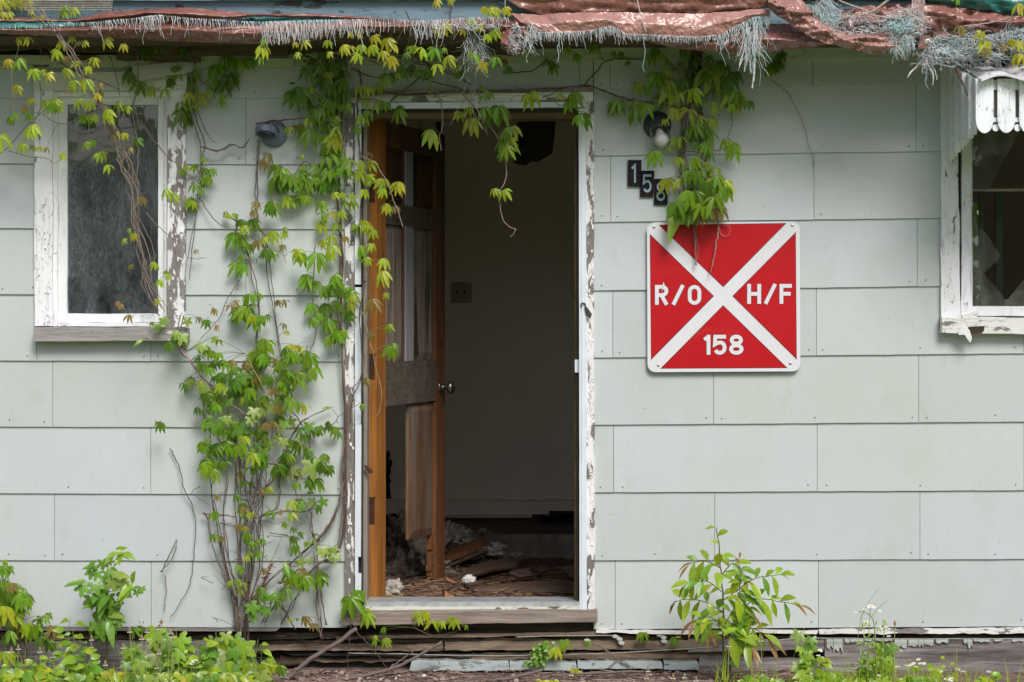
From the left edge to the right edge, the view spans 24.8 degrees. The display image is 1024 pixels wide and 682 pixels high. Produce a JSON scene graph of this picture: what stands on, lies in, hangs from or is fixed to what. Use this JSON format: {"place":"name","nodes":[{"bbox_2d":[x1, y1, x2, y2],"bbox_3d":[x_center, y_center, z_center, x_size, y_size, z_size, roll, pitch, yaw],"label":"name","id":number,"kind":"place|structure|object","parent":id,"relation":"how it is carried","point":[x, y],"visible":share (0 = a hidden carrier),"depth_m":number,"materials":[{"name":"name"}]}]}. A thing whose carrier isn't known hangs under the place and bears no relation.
{"place":"outdoors","nodes":[
{"label":"outdoors","id":0,"kind":"place"},
{"bbox_2d":[61,0,979,305],"label":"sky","id":1,"kind":"structure","parent":0,"point":[975,240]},
{"bbox_2d":[117,667,1023,681],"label":"ground","id":2,"kind":"structure","parent":0,"point":[1013,677],"depth_m":9.63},
{"bbox_2d":[0,662,23,670],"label":"weed","id":3,"kind":"object","parent":2,"relation":"on","point":[4,666],"visible":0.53,"depth_m":9.19,"materials":[{"name":"green plant"}]},
{"bbox_2d":[22,655,54,681],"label":"weed","id":4,"kind":"object","parent":2,"relation":"on","point":[41,665],"visible":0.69,"depth_m":9.19,"materials":[{"name":"green plant"}]},
{"bbox_2d":[49,618,88,681],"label":"weed","id":5,"kind":"object","parent":2,"relation":"on","point":[59,654],"visible":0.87,"depth_m":9.23,"materials":[{"name":"green plant"}]},
{"bbox_2d":[0,559,144,668],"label":"creeper plant","id":6,"kind":"object","parent":2,"relation":"on","point":[14,597],"visible":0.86,"depth_m":9.54,"materials":[{"name":"green plant"}]},
{"bbox_2d":[60,641,105,681],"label":"weed","id":7,"kind":"object","parent":2,"relation":"on","point":[68,661],"visible":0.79,"depth_m":9.18,"materials":[{"name":"green plant"}]},
{"bbox_2d":[64,546,145,671],"bbox_3d":[-1.643,1.111,9.442,0.337,0.558,0.164,0,0,0],"label":"sapling","id":8,"kind":"object","parent":2,"relation":"on","point":[108,617],"visible":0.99,"depth_m":9.41,"materials":[{"name":"green plant"}]},
{"bbox_2d":[118,638,151,681],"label":"weed","id":9,"kind":"object","parent":2,"relation":"on","point":[135,650],"visible":0.79,"depth_m":9.29,"materials":[{"name":"green plant"}]},
{"bbox_2d":[143,625,171,675],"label":"weed","id":10,"kind":"object","parent":2,"relation":"on","point":[152,638],"visible":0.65,"depth_m":9.34,"materials":[{"name":"green plant"}]},
{"bbox_2d":[155,630,195,674],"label":"weed","id":11,"kind":"object","parent":2,"relation":"on","point":[182,646],"visible":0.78,"depth_m":9.30,"materials":[{"name":"green plant"}]},
{"bbox_2d":[163,637,221,674],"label":"weed","id":12,"kind":"object","parent":2,"relation":"on","point":[197,665],"visible":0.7,"depth_m":9.32,"materials":[{"name":"green plant"}]},
{"bbox_2d":[198,631,233,673],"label":"weed","id":13,"kind":"object","parent":2,"relation":"on","point":[219,652],"visible":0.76,"depth_m":9.37,"materials":[{"name":"green plant"}]},
{"bbox_2d":[192,655,287,681],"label":"creeper sprig","id":14,"kind":"object","parent":2,"relation":"on","point":[261,674],"visible":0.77,"depth_m":9.37,"materials":[{"name":"green plant"}]},
{"bbox_2d":[225,631,258,678],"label":"weed","id":15,"kind":"object","parent":2,"relation":"on","point":[241,650],"visible":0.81,"depth_m":9.38,"materials":[{"name":"green plant"}]},
{"bbox_2d":[246,642,278,681],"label":"weed","id":16,"kind":"object","parent":2,"relation":"on","point":[269,658],"visible":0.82,"depth_m":9.43,"materials":[{"name":"green plant"}]},
{"bbox_2d":[272,627,441,680],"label":"fallen branch","id":17,"kind":"object","parent":2,"relation":"on","point":[293,674],"visible":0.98,"depth_m":9.54,"materials":[{"name":"wood"}]},
{"bbox_2d":[409,658,509,671],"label":"pale slab","id":18,"kind":"structure","parent":2,"relation":"on","point":[438,664],"depth_m":9.65,"materials":[{"name":"concrete"}]},
{"bbox_2d":[0,666,936,681],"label":"ground cover","id":19,"kind":"object","parent":2,"relation":"on","point":[19,675],"visible":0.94,"depth_m":9.11,"materials":[{"name":"green plant"}]},
{"bbox_2d":[109,670,125,681],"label":"yellow leaf shoot","id":20,"kind":"object","parent":19,"relation":"on","point":[111,674],"visible":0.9,"depth_m":9.19,"materials":[{"name":"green plant"}]},
{"bbox_2d":[127,627,133,672],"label":"plantain stalk","id":21,"kind":"object","parent":19,"relation":"on","point":[129,630],"visible":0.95,"depth_m":9.21,"materials":[{"name":"green plant"}]},
{"bbox_2d":[144,627,148,674],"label":"plantain stalk","id":22,"kind":"object","parent":19,"relation":"on","point":[146,630],"visible":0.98,"depth_m":9.21,"materials":[{"name":"green plant"}]},
{"bbox_2d":[156,624,160,662],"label":"plantain stalk","id":23,"kind":"object","parent":19,"relation":"on","point":[158,627],"visible":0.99,"depth_m":9.24,"materials":[{"name":"green plant"}]},
{"bbox_2d":[159,619,163,673],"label":"plantain stalk","id":24,"kind":"object","parent":19,"relation":"on","point":[161,622],"visible":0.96,"depth_m":9.24,"materials":[{"name":"green plant"}]},
{"bbox_2d":[167,628,171,667],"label":"plantain stalk","id":25,"kind":"object","parent":19,"relation":"on","point":[169,631],"visible":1,"depth_m":9.25,"materials":[{"name":"green plant"}]},
{"bbox_2d":[170,632,174,672],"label":"plantain stalk","id":26,"kind":"object","parent":19,"relation":"on","point":[172,635],"visible":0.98,"depth_m":9.23,"materials":[{"name":"green plant"}]},
{"bbox_2d":[0,0,1023,672],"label":"house","id":27,"kind":"structure","parent":2,"relation":"on","point":[534,408],"depth_m":9.68,"materials":[{"name":"paint"}]},
{"bbox_2d":[24,0,112,11],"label":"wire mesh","id":28,"kind":"object","parent":27,"relation":"attached to","point":[86,5],"visible":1,"depth_m":9.23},
{"bbox_2d":[69,241,84,267],"bbox_3d":[-1.875,-0.373,10.001,0.087,0.118,0.054,0,0,0],"label":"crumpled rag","id":29,"kind":"object","parent":27,"relation":"on","point":[78,260],"visible":0.93,"depth_m":9.99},
{"bbox_2d":[0,0,192,323],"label":"vine","id":30,"kind":"object","parent":27,"relation":"attached to","point":[34,130],"visible":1,"depth_m":9.34,"materials":[{"name":"green plant"}]},
{"bbox_2d":[33,71,189,341],"bbox_3d":[-1.661,-0.558,9.702,0.646,1.122,0.175,0,0,0],"label":"window","id":31,"kind":"structure","parent":27,"relation":"in","point":[51,180],"depth_m":9.66,"materials":[{"name":"white paint"}]},
{"bbox_2d":[111,221,141,275],"bbox_3d":[-1.685,-0.405,10.160,0.133,0.241,0.020,0,0,0],"label":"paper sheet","id":32,"kind":"object","parent":27,"relation":"attached to","point":[128,248],"visible":0.89,"depth_m":10.15,"materials":[{"name":"paper"}]},
{"bbox_2d":[120,105,157,313],"bbox_3d":[-1.625,-0.571,10.185,0.184,0.958,0.087,0,0,0],"label":"curtain","id":33,"kind":"object","parent":27,"relation":"hanging from","point":[147,173],"visible":0.68,"depth_m":10.19,"materials":[{"name":"fabric"}]},
{"bbox_2d":[121,46,256,279],"bbox_3d":[-1.334,-0.756,9.640,0.560,1.004,0.095,0,0,0],"label":"vine","id":34,"kind":"object","parent":27,"relation":"attached to","point":[230,80],"visible":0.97,"depth_m":9.63,"materials":[{"name":"green plant"}]},
{"bbox_2d":[133,293,358,640],"bbox_3d":[-1.088,0.554,9.573,0.921,1.500,0.194,0,0,0],"label":"vine","id":35,"kind":"object","parent":27,"relation":"attached to","point":[240,386],"visible":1,"depth_m":9.57,"materials":[{"name":"green plant"}]},
{"bbox_2d":[0,7,515,131],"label":"tarp","id":36,"kind":"object","parent":27,"relation":"attached to","point":[168,24],"visible":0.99,"depth_m":9.21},
{"bbox_2d":[255,120,286,147],"bbox_3d":[-0.997,-0.862,9.619,0.128,0.116,0.119,0,0,0],"label":"wall lamp","id":37,"kind":"object","parent":27,"relation":"attached to","point":[269,134],"visible":0.96,"depth_m":9.64,"materials":[{"name":"grey metal"}]},
{"bbox_2d":[200,51,408,628],"bbox_3d":[-0.860,-0.003,9.608,0.867,2.385,0.148,0,0,0],"label":"vine","id":38,"kind":"object","parent":27,"relation":"attached to","point":[338,94],"visible":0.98,"depth_m":9.60,"materials":[{"name":"green plant"}]},
{"bbox_2d":[347,623,391,671],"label":"creeper sprig","id":39,"kind":"object","parent":27,"relation":"attached to","point":[386,642],"visible":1,"depth_m":9.61,"materials":[{"name":"green plant"}]},
{"bbox_2d":[386,578,405,594],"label":"insulation clump","id":40,"kind":"object","parent":27,"relation":"on","point":[394,587],"visible":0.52,"depth_m":10.09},
{"bbox_2d":[386,558,425,580],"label":"insulation clump","id":41,"kind":"object","parent":27,"relation":"on","point":[396,568],"visible":0.34,"depth_m":10.72,"materials":[{"name":"grey"}]},
{"bbox_2d":[369,121,455,596],"bbox_3d":[-0.428,0.074,10.223,0.113,2.029,0.864,0,0,18],"label":"door","id":42,"kind":"structure","parent":27,"relation":"in","point":[415,251],"depth_m":10.24,"materials":[{"name":"orange wood"}]},
{"bbox_2d":[386,507,456,563],"bbox_3d":[-0.481,1.023,11.447,0.403,0.431,0.449,0,0,26],"label":"insulation clump","id":43,"kind":"object","parent":27,"relation":"on","point":[399,546],"visible":0.23,"depth_m":11.35,"materials":[{"name":"fabric"}]},
{"bbox_2d":[380,610,467,635],"bbox_3d":[-0.363,1.168,9.613,0.367,0.111,0.041,0,0,3],"label":"creeper sprig","id":44,"kind":"object","parent":27,"relation":"attached to","point":[424,615],"visible":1,"depth_m":9.61,"materials":[{"name":"green plant"}]},
{"bbox_2d":[421,94,443,150],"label":"vine","id":45,"kind":"object","parent":27,"relation":"attached to","point":[430,136],"visible":1,"depth_m":9.60,"materials":[{"name":"green plant"}]},
{"bbox_2d":[405,548,459,575],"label":"insulation clump","id":46,"kind":"object","parent":27,"relation":"on","point":[421,558],"visible":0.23,"depth_m":10.93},
{"bbox_2d":[435,122,441,134],"bbox_3d":[-0.380,-1.106,11.915,0.057,0.174,0.030,0,0,0],"label":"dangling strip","id":47,"kind":"object","parent":27,"relation":"hanging from","point":[438,125],"visible":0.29,"depth_m":11.90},
{"bbox_2d":[442,590,453,596],"bbox_3d":[-0.287,1.101,10.281,0.042,0.057,0.566,0,0,-4],"label":"wood splinter","id":48,"kind":"object","parent":27,"relation":"on","point":[446,594],"visible":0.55,"depth_m":10.00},
{"bbox_2d":[254,0,655,131],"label":"vine","id":49,"kind":"object","parent":27,"relation":"attached to","point":[572,99],"visible":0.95,"depth_m":9.49,"materials":[{"name":"green plant"}]},
{"bbox_2d":[460,92,522,237],"bbox_3d":[-0.086,-0.727,9.589,0.261,0.602,0.076,0,0,0],"label":"vine","id":50,"kind":"object","parent":49,"relation":"hanging from","point":[497,114],"visible":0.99,"depth_m":9.57,"materials":[{"name":"green plant"}]},
{"bbox_2d":[445,523,474,551],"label":"insulation clump","id":51,"kind":"object","parent":27,"relation":"on","point":[460,532],"visible":0.4,"depth_m":11.96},
{"bbox_2d":[461,574,475,585],"bbox_3d":[-0.193,1.073,10.451,0.069,0.052,0.059,0,0,0],"label":"crumpled paper","id":52,"kind":"object","parent":27,"relation":"on","point":[469,579],"visible":1,"depth_m":10.44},
{"bbox_2d":[450,548,487,566],"bbox_3d":[-0.207,1.041,11.170,0.027,0.080,0.299,0,0,42],"label":"broken board","id":53,"kind":"object","parent":27,"relation":"on","point":[467,558],"visible":0.93,"depth_m":11.16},
{"bbox_2d":[385,550,573,596],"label":"wood splinters","id":54,"kind":"object","parent":27,"relation":"on","point":[478,584],"visible":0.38,"depth_m":10.51,"materials":[{"name":"brown wood"}]},
{"bbox_2d":[445,538,483,560],"bbox_3d":[-0.231,1.015,11.350,0.189,0.090,0.598,0,0,0],"label":"loose board","id":55,"kind":"object","parent":54,"relation":"on","point":[455,552],"visible":0.8,"depth_m":11.25,"materials":[{"name":"red wood"}]},
{"bbox_2d":[509,562,531,578],"bbox_3d":[0.059,1.064,10.799,0.096,0.044,0.413,0,0,7],"label":"rotten plank","id":56,"kind":"object","parent":54,"relation":"on","point":[516,572],"visible":1,"depth_m":10.69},
{"bbox_2d":[535,564,548,573],"bbox_3d":[0.145,1.077,10.992,0.028,0.036,0.197,0,0,15],"label":"rotten plank","id":57,"kind":"object","parent":54,"relation":"on","point":[542,569],"visible":1,"depth_m":10.97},
{"bbox_2d":[473,527,491,535],"bbox_3d":[-0.154,1.016,12.401,0.085,0.047,0.082,0,0,-40],"label":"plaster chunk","id":58,"kind":"object","parent":27,"relation":"on","point":[482,531],"visible":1,"depth_m":12.39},
{"bbox_2d":[453,559,519,580],"bbox_3d":[-0.116,1.089,11.042,0.260,0.046,0.751,0,0,18],"label":"rotten plank","id":59,"kind":"object","parent":27,"relation":"on","point":[483,567],"visible":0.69,"depth_m":11.08,"materials":[{"name":"wood"}]},
{"bbox_2d":[473,546,508,558],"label":"insulation clump","id":60,"kind":"object","parent":27,"relation":"on","point":[494,551],"visible":0.76,"depth_m":11.55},
{"bbox_2d":[490,542,508,551],"bbox_3d":[-0.070,1.035,11.654,0.114,0.070,0.116,0,0,0],"label":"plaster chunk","id":61,"kind":"object","parent":60,"relation":"on","point":[495,544],"visible":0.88,"depth_m":11.63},
{"bbox_2d":[507,552,524,560],"bbox_3d":[0.019,1.090,11.799,0.091,0.049,0.091,0,0,0],"label":"plaster chunk","id":62,"kind":"object","parent":27,"relation":"on","point":[516,555],"visible":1,"depth_m":11.78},
{"bbox_2d":[474,580,573,596],"bbox_3d":[0.059,1.103,10.330,0.464,0.037,0.560,0,0,0],"label":"rotten plank","id":63,"kind":"object","parent":27,"relation":"on","point":[561,587],"visible":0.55,"depth_m":10.26,"materials":[{"name":"wood"}]},
{"bbox_2d":[514,121,555,164],"bbox_3d":[0.117,-1.015,11.560,0.218,0.277,0.120,0,0,0],"label":"torn ceiling board","id":64,"kind":"object","parent":27,"relation":"hanging from","point":[535,142],"visible":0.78,"depth_m":11.50,"materials":[{"name":"black"}]},
{"bbox_2d":[516,635,611,637],"bbox_3d":[0.216,1.226,9.670,0.399,0.012,0.005,0,0,0],"label":"cable","id":65,"kind":"object","parent":27,"relation":"attached to","point":[561,635],"visible":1,"depth_m":9.67,"materials":[{"name":"plastic"}]},
{"bbox_2d":[628,160,641,185],"bbox_3d":[0.509,-0.697,9.668,0.058,0.110,0.006,0,0,0],"label":"number plaque","id":66,"kind":"object","parent":27,"relation":"attached to","point":[634,172],"visible":1,"depth_m":9.67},
{"bbox_2d":[640,171,653,196],"bbox_3d":[0.561,-0.653,9.668,0.060,0.110,0.006,0,0,0],"label":"number plaque","id":67,"kind":"object","parent":27,"relation":"attached to","point":[647,184],"visible":1,"depth_m":9.67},
{"bbox_2d":[643,111,670,149],"bbox_3d":[0.603,-0.871,9.614,0.116,0.167,0.120,0,0,0],"label":"wall lamp","id":68,"kind":"object","parent":27,"relation":"attached to","point":[657,133],"visible":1,"depth_m":9.59,"materials":[{"name":"metal"}]},
{"bbox_2d":[654,179,667,204],"bbox_3d":[0.618,-0.620,9.668,0.056,0.110,0.006,0,0,0],"label":"number plaque","id":69,"kind":"object","parent":27,"relation":"attached to","point":[661,198],"visible":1,"depth_m":9.67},
{"bbox_2d":[501,0,830,87],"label":"tarp","id":70,"kind":"object","parent":27,"relation":"attached to","point":[704,30],"visible":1,"depth_m":9.15,"materials":[{"name":"plastic"}]},
{"bbox_2d":[635,632,719,648],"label":"creeper sprig","id":71,"kind":"object","parent":27,"relation":"attached to","point":[640,635],"visible":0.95,"depth_m":9.65,"materials":[{"name":"green plant"}]},
{"bbox_2d":[606,48,754,274],"bbox_3d":[0.694,-0.743,9.585,0.609,0.941,0.171,0,0,0],"label":"vine","id":72,"kind":"object","parent":27,"relation":"attached to","point":[686,208],"visible":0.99,"depth_m":9.57,"materials":[{"name":"green plant"}]},
{"bbox_2d":[349,638,1023,655],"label":"cable","id":73,"kind":"object","parent":27,"relation":"attached to","point":[679,649],"visible":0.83,"depth_m":9.65,"materials":[{"name":"plastic"}]},
{"bbox_2d":[647,221,799,371],"bbox_3d":[0.878,-0.183,9.657,0.636,0.625,0.006,0,0,0],"label":"warning sign","id":74,"kind":"object","parent":27,"relation":"attached to","point":[737,309],"visible":1,"depth_m":9.66,"materials":[{"name":"metal"}]},
{"bbox_2d":[762,50,813,166],"bbox_3d":[1.139,-0.965,9.665,0.219,0.484,0.072,0,0,-19],"label":"vine","id":75,"kind":"object","parent":27,"relation":"attached to","point":[776,63],"visible":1,"depth_m":9.64,"materials":[{"name":"brown plant"}]},
{"bbox_2d":[768,0,1023,87],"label":"tarp","id":76,"kind":"object","parent":27,"relation":"hanging from","point":[868,33],"visible":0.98,"depth_m":9.12,"materials":[{"name":"plastic"}]},
{"bbox_2d":[838,0,901,19],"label":"forked twig","id":77,"kind":"object","parent":76,"relation":"on","point":[876,8],"visible":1,"depth_m":9.10,"materials":[{"name":"wood"}]},
{"bbox_2d":[955,66,967,95],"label":"broken twig","id":78,"kind":"object","parent":76,"relation":"hanging from","point":[959,75],"visible":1,"depth_m":9.12,"materials":[{"name":"wood"}]},
{"bbox_2d":[942,16,1010,35],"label":"thin twig","id":79,"kind":"object","parent":76,"relation":"on","point":[978,24],"visible":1,"depth_m":9.10,"materials":[{"name":"wood"}]},
{"bbox_2d":[951,0,1023,68],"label":"vine","id":80,"kind":"object","parent":76,"relation":"attached to","point":[1018,57],"visible":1,"depth_m":9.06,"materials":[{"name":"green plant"}]},
{"bbox_2d":[927,0,1023,15],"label":"tarp","id":81,"kind":"object","parent":27,"relation":"attached to","point":[1004,6],"visible":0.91,"depth_m":9.20,"materials":[{"name":"plastic"}]},
{"bbox_2d":[939,68,1023,341],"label":"window","id":82,"kind":"structure","parent":27,"relation":"in","point":[958,315],"depth_m":9.66,"materials":[{"name":"white paint"}]},
{"bbox_2d":[947,56,1023,162],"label":"awning","id":83,"kind":"object","parent":27,"relation":"attached to","point":[984,104],"depth_m":9.15,"materials":[{"name":"paint"}]},
{"bbox_2d":[2,640,1022,681],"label":"grass","id":84,"kind":"structure","parent":2,"relation":"on","point":[831,679],"depth_m":9.21,"materials":[{"name":"green plant"}]},
{"bbox_2d":[269,669,795,681],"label":"dead leaves","id":85,"kind":"object","parent":2,"relation":"on","point":[784,675],"visible":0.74,"depth_m":9.57,"materials":[{"name":"brown plant"}]},
{"bbox_2d":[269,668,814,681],"bbox_3d":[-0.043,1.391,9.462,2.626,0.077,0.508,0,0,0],"label":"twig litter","id":86,"kind":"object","parent":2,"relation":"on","point":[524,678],"visible":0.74,"depth_m":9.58,"materials":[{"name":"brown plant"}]},
{"bbox_2d":[448,669,541,681],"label":"stick","id":87,"kind":"object","parent":86,"relation":"on","point":[517,676],"visible":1,"depth_m":9.49,"materials":[{"name":"wood"}]},
{"bbox_2d":[550,670,643,676],"bbox_3d":[0.349,1.364,9.549,0.387,0.028,0.013,0,0,0],"label":"stick","id":88,"kind":"object","parent":86,"relation":"on","point":[591,673],"visible":0.95,"depth_m":9.54,"materials":[{"name":"wood"}]},
{"bbox_2d":[510,659,576,670],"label":"pale slab","id":89,"kind":"structure","parent":2,"relation":"on","point":[562,665],"depth_m":9.65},
{"bbox_2d":[523,639,590,667],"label":"creeper sprig","id":90,"kind":"object","parent":2,"relation":"on","point":[542,648],"visible":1,"depth_m":9.61,"materials":[{"name":"green plant"}]},
{"bbox_2d":[535,668,581,681],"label":"yellow sprig","id":91,"kind":"object","parent":2,"relation":"on","point":[576,670],"visible":0.95,"depth_m":9.47,"materials":[{"name":"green plant"}]},
{"bbox_2d":[592,642,635,669],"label":"twig","id":92,"kind":"object","parent":2,"relation":"on","point":[627,664],"visible":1,"depth_m":9.64,"materials":[{"name":"wood"}]},
{"bbox_2d":[577,659,662,668],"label":"pale slab","id":93,"kind":"structure","parent":2,"relation":"on","point":[607,663],"depth_m":9.65,"materials":[{"name":"concrete"}]},
{"bbox_2d":[662,658,698,670],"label":"pale slab","id":94,"kind":"structure","parent":2,"relation":"on","point":[676,664],"depth_m":9.65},
{"bbox_2d":[726,641,730,679],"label":"plantain stalk","id":95,"kind":"object","parent":2,"relation":"on","point":[728,645],"visible":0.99,"depth_m":9.30,"materials":[{"name":"green plant"}]},
{"bbox_2d":[726,650,731,678],"bbox_3d":[0.890,1.342,9.576,0.026,0.144,0.025,0,0,0],"label":"woody stub","id":96,"kind":"object","parent":2,"relation":"on","point":[730,666],"visible":0.45,"depth_m":9.57,"materials":[{"name":"brown plant"}]},
{"bbox_2d":[669,525,815,678],"bbox_3d":[0.925,1.059,9.370,0.621,0.630,0.228,0,0,-10],"label":"sapling","id":97,"kind":"object","parent":2,"relation":"on","point":[738,630],"visible":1,"depth_m":9.35,"materials":[{"name":"green plant"}]},
{"bbox_2d":[721,646,776,681],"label":"grass tuft","id":98,"kind":"object","parent":2,"relation":"on","point":[723,672],"visible":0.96,"depth_m":9.37,"materials":[{"name":"green plant"}]},
{"bbox_2d":[738,674,768,681],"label":"weed","id":99,"kind":"object","parent":2,"relation":"on","point":[747,677],"visible":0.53,"depth_m":9.31,"materials":[{"name":"green plant"}]},
{"bbox_2d":[760,636,762,679],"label":"plantain stalk","id":100,"kind":"object","parent":2,"relation":"on","point":[761,638],"visible":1,"depth_m":9.29,"materials":[{"name":"green plant"}]},
{"bbox_2d":[790,629,823,681],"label":"weed","id":101,"kind":"object","parent":2,"relation":"on","point":[806,645],"visible":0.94,"depth_m":9.30,"materials":[{"name":"green plant"}]},
{"bbox_2d":[792,656,836,681],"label":"weed","id":102,"kind":"object","parent":2,"relation":"on","point":[804,662],"visible":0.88,"depth_m":9.28,"materials":[{"name":"green plant"}]},
{"bbox_2d":[818,671,852,681],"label":"weed","id":103,"kind":"object","parent":2,"relation":"on","point":[826,677],"visible":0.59,"depth_m":9.27,"materials":[{"name":"green plant"}]},
{"bbox_2d":[848,655,885,681],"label":"weed","id":104,"kind":"object","parent":2,"relation":"on","point":[863,669],"visible":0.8,"depth_m":9.33,"materials":[{"name":"green plant"}]},
{"bbox_2d":[869,641,899,680],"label":"weed","id":105,"kind":"object","parent":2,"relation":"on","point":[887,656],"visible":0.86,"depth_m":9.34,"materials":[{"name":"green plant"}]},
{"bbox_2d":[818,588,953,681],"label":"fleabane","id":106,"kind":"object","parent":2,"relation":"on","point":[869,645],"visible":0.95,"depth_m":9.32,"materials":[{"name":"green plant"}]},
{"bbox_2d":[892,621,896,675],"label":"plantain stalk","id":107,"kind":"object","parent":2,"relation":"on","point":[894,624],"visible":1,"depth_m":9.27,"materials":[{"name":"green plant"}]},
{"bbox_2d":[898,663,942,681],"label":"weed","id":108,"kind":"object","parent":2,"relation":"on","point":[917,669],"visible":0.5,"depth_m":9.34,"materials":[{"name":"green plant"}]},
{"bbox_2d":[940,656,959,681],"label":"weed","id":109,"kind":"object","parent":2,"relation":"on","point":[941,666],"visible":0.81,"depth_m":9.40,"materials":[{"name":"green plant"}]},
{"bbox_2d":[975,671,1001,681],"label":"weed","id":110,"kind":"object","parent":2,"relation":"on","point":[995,674],"visible":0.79,"depth_m":9.40,"materials":[{"name":"green plant"}]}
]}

